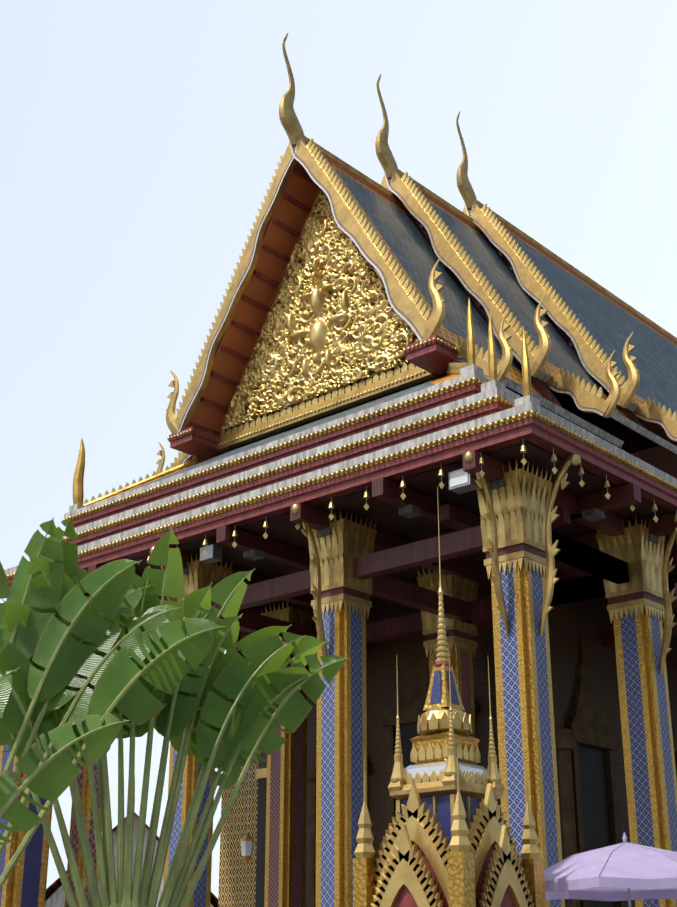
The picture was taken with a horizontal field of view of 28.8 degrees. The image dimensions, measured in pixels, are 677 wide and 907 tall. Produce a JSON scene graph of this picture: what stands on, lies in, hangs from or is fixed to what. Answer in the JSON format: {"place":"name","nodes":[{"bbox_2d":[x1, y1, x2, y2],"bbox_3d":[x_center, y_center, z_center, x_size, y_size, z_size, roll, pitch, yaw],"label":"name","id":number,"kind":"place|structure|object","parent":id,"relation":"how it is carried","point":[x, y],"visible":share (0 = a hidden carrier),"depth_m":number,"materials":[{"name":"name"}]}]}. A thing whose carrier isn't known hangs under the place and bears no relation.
{"place":"outdoors","nodes":[
{"label":"outdoors","id":0,"kind":"place"},
{"bbox_2d":[0,728,101,906],"bbox_3d":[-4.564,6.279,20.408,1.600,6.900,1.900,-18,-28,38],"label":"pillar","id":1,"kind":"structure","parent":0,"point":[25,883],"depth_m":20.16,"materials":[{"name":"gold metal"}]},
{"bbox_2d":[45,778,217,906],"bbox_3d":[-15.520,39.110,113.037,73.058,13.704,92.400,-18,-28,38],"label":"buildings","id":2,"kind":"structure","parent":0,"point":[55,894],"depth_m":84.62,"materials":[{"name":"grey"}]},
{"bbox_2d":[0,0,676,897],"label":"sky","id":3,"kind":"structure","parent":0,"point":[142,142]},
{"bbox_2d":[4,33,676,906],"bbox_3d":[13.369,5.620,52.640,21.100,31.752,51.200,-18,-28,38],"label":"temple","id":4,"kind":"structure","parent":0,"point":[390,365],"depth_m":36.75,"materials":[{"name":"stone"}]},
{"bbox_2d":[240,781,254,862],"bbox_3d":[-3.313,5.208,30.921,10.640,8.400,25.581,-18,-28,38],"label":"lanterns","id":5,"kind":"object","parent":4,"relation":"attached to","point":[247,842],"visible":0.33,"depth_m":37.53,"materials":[{"name":"white glass"}]},
{"bbox_2d":[353,487,545,906],"bbox_3d":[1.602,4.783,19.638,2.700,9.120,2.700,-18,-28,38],"label":"spired shrine","id":6,"kind":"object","parent":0,"point":[448,838],"depth_m":18.91,"materials":[{"name":"metal"}]},
{"label":"ground","id":7,"kind":"structure","parent":0,"visible":0},
{"bbox_2d":[0,667,129,844],"bbox_3d":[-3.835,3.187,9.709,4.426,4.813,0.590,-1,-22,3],"label":"palm","id":8,"kind":"object","parent":7,"relation":"on","point":[53,777],"visible":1,"depth_m":10.15,"materials":[{"name":"green plant"}]},
{"bbox_2d":[0,516,224,889],"bbox_3d":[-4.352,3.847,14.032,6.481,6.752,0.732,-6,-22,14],"label":"palm","id":9,"kind":"object","parent":7,"relation":"on","point":[113,675],"visible":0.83,"depth_m":14.24,"materials":[{"name":"green plant"}]},
{"bbox_2d":[0,524,349,906],"bbox_3d":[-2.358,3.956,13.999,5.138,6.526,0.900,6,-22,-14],"label":"palm","id":10,"kind":"object","parent":7,"relation":"on","point":[229,710],"visible":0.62,"depth_m":14.64,"materials":[{"name":"green plant"}]},
{"bbox_2d":[544,832,676,906],"bbox_3d":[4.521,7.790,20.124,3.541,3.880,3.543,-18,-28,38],"label":"umbrella","id":11,"kind":"object","parent":7,"relation":"on","point":[625,870],"visible":0.83,"depth_m":19.62,"materials":[{"name":"purple fabric"}]}
]}

